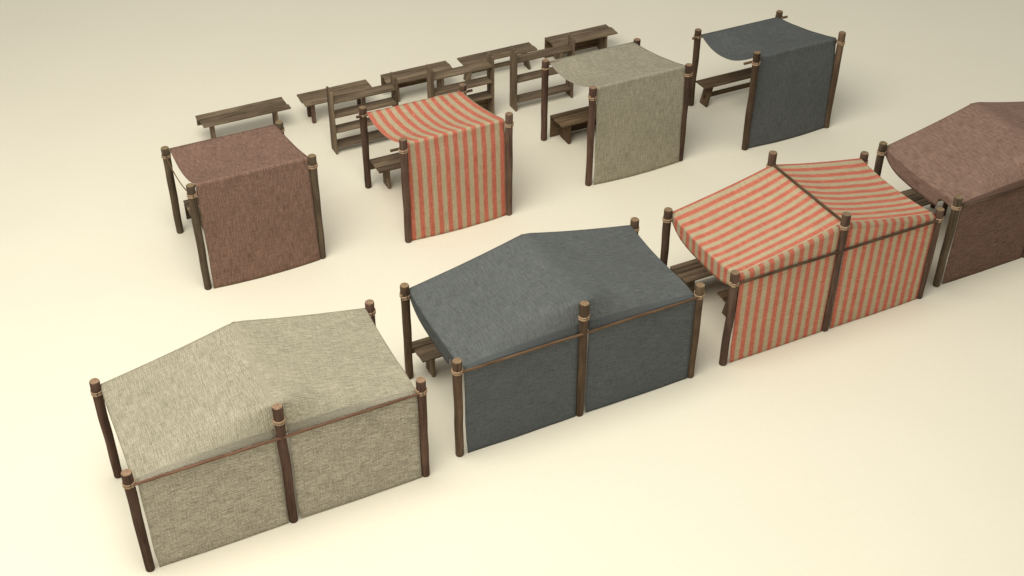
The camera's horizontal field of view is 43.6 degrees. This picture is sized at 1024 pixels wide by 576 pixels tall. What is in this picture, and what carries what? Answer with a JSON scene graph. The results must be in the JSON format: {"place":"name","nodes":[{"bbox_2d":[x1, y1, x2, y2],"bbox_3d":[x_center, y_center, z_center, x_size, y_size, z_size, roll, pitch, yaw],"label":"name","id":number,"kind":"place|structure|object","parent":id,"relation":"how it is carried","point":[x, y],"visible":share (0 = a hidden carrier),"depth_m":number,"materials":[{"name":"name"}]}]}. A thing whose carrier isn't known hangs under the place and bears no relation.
{"place":"outdoors","nodes":[
{"label":"outdoors","id":0,"kind":"place"},
{"bbox_2d":[0,0,1023,575],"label":"ground","id":1,"kind":"structure","parent":0,"point":[888,442],"depth_m":24.20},
{"bbox_2d":[183,198,203,229],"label":"table","id":2,"kind":"object","parent":1,"relation":"on","point":[187,209],"visible":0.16,"depth_m":26.20,"materials":[{"name":"brown wood"}]},
{"bbox_2d":[195,97,290,138],"bbox_3d":[-6.104,-3.778,29.258,2.068,0.582,0.577,-16,40,-21],"label":"table","id":3,"kind":"object","parent":1,"relation":"on","point":[273,106],"visible":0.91,"depth_m":29.05,"materials":[{"name":"brown wood"}]},
{"bbox_2d":[161,120,325,289],"bbox_3d":[-5.286,-1.812,25.219,2.518,2.373,2.334,-16,40,-21],"label":"market stall","id":4,"kind":"object","parent":1,"relation":"on","point":[256,192],"visible":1,"depth_m":24.54,"materials":[{"name":"fabric"}]},
{"bbox_2d":[89,299,429,571],"bbox_3d":[-3.899,2.079,20.107,4.683,2.414,2.382,-16,40,-21],"label":"market stall","id":5,"kind":"object","parent":1,"relation":"on","point":[203,425],"visible":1,"depth_m":19.40,"materials":[{"name":"fabric"}]},
{"bbox_2d":[297,79,371,123],"bbox_3d":[-4.107,-4.328,29.995,1.726,0.579,0.598,-16,40,-21],"label":"table","id":6,"kind":"object","parent":1,"relation":"on","point":[310,100],"visible":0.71,"depth_m":29.82,"materials":[{"name":"brown wood"}]},
{"bbox_2d":[326,72,398,154],"bbox_3d":[-3.306,-3.902,28.628,1.552,1.572,0.328,-16,40,-21],"label":"shelf unit","id":7,"kind":"object","parent":1,"relation":"on","point":[392,100],"visible":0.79,"depth_m":28.51,"materials":[{"name":"brown wood"}]},
{"bbox_2d":[370,152,400,188],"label":"table","id":8,"kind":"object","parent":1,"relation":"on","point":[385,165],"visible":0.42,"depth_m":27.41,"materials":[{"name":"brown wood"}]},
{"bbox_2d":[380,61,451,101],"bbox_3d":[-2.249,-4.922,30.784,1.724,0.583,0.568,-16,40,-21],"label":"table","id":9,"kind":"object","parent":1,"relation":"on","point":[411,76],"visible":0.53,"depth_m":30.65,"materials":[{"name":"brown wood"}]},
{"bbox_2d":[412,337,441,376],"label":"table","id":10,"kind":"object","parent":1,"relation":"on","point":[426,350],"visible":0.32,"depth_m":22.52,"materials":[{"name":"brown wood"}]},
{"bbox_2d":[356,83,513,242],"bbox_3d":[-1.589,-2.819,26.538,2.700,2.405,2.441,-16,40,-21],"label":"market stall","id":11,"kind":"object","parent":1,"relation":"on","point":[455,149],"visible":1,"depth_m":25.89,"materials":[{"name":"fabric"}]},
{"bbox_2d":[426,51,494,113],"bbox_3d":[-1.170,-4.531,29.468,1.552,1.570,0.328,-16,40,-21],"label":"shelf unit","id":12,"kind":"object","parent":1,"relation":"on","point":[484,99],"visible":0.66,"depth_m":29.31,"materials":[{"name":"brown wood"}]},
{"bbox_2d":[457,42,536,80],"bbox_3d":[-0.359,-5.534,31.613,1.991,0.577,0.436,-16,40,-21],"label":"table","id":13,"kind":"object","parent":1,"relation":"on","point":[504,52],"visible":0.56,"depth_m":31.48,"materials":[{"name":"brown wood"}]},
{"bbox_2d":[510,33,574,111],"bbox_3d":[0.709,-5.086,30.208,1.552,1.571,0.329,-16,40,-21],"label":"shelf unit","id":14,"kind":"object","parent":1,"relation":"on","point":[566,87],"visible":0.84,"depth_m":30.08,"materials":[{"name":"brown wood"}]},
{"bbox_2d":[399,217,704,456],"bbox_3d":[0.675,0.607,22.061,4.682,2.421,2.382,-16,40,-21],"label":"market stall","id":15,"kind":"object","parent":1,"relation":"on","point":[507,325],"visible":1,"depth_m":21.34,"materials":[{"name":"fabric"}]},
{"bbox_2d":[550,106,595,143],"bbox_3d":[1.789,-3.775,29.313,1.807,0.585,0.568,-16,40,-21],"label":"table","id":16,"kind":"object","parent":1,"relation":"on","point":[563,125],"visible":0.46,"depth_m":29.08,"materials":[{"name":"brown wood"}]},
{"bbox_2d":[544,24,617,58],"bbox_3d":[1.747,-6.139,32.404,1.819,0.585,0.567,-16,40,-21],"label":"table","id":17,"kind":"object","parent":1,"relation":"on","point":[595,36],"visible":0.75,"depth_m":32.34,"materials":[{"name":"brown wood"}]},
{"bbox_2d":[541,38,692,185],"bbox_3d":[2.249,-4.057,28.214,2.519,2.373,2.334,-16,40,-21],"label":"market stall","id":18,"kind":"object","parent":1,"relation":"on","point":[638,95],"visible":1,"depth_m":27.52,"materials":[{"name":"fabric"}]},
{"bbox_2d":[670,259,711,293],"bbox_3d":[3.913,-0.262,24.739,1.748,0.579,0.567,-16,40,-21],"label":"table","id":19,"kind":"object","parent":1,"relation":"on","point":[689,273],"visible":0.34,"depth_m":24.36,"materials":[{"name":"brown wood"}]},
{"bbox_2d":[696,67,751,106],"bbox_3d":[5.336,-4.835,30.733,1.996,0.589,0.417,-16,40,-21],"label":"bench","id":20,"kind":"object","parent":1,"relation":"on","point":[708,85],"visible":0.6,"depth_m":30.48,"materials":[{"name":"brown wood"}]},
{"bbox_2d":[717,286,738,316],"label":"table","id":21,"kind":"object","parent":1,"relation":"on","point":[723,294],"visible":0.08,"depth_m":23.93,"materials":[{"name":"brown wood"}]},
{"bbox_2d":[688,10,845,150],"bbox_3d":[5.783,-5.018,29.465,2.701,2.413,2.440,-16,40,-21],"label":"market stall","id":22,"kind":"object","parent":1,"relation":"on","point":[794,77],"visible":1,"depth_m":28.83,"materials":[{"name":"fabric"}]},
{"bbox_2d":[660,150,944,365],"bbox_3d":[5.339,-0.873,23.851,4.682,2.641,2.383,-16,40,-21],"label":"market stall","id":23,"kind":"object","parent":1,"relation":"on","point":[773,237],"visible":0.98,"depth_m":23.19,"materials":[{"name":"fabric"}]},
{"bbox_2d":[874,101,1023,286],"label":"market stall","id":24,"kind":"object","parent":1,"relation":"on","point":[967,162],"visible":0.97,"depth_m":24.82,"materials":[{"name":"fabric"}]},
{"bbox_2d":[901,189,947,215],"bbox_3d":[8.435,-1.679,26.624,1.717,0.584,0.598,-16,40,-21],"label":"table","id":25,"kind":"object","parent":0,"point":[914,196],"visible":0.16,"depth_m":26.45,"materials":[{"name":"brown wood"}]}
]}

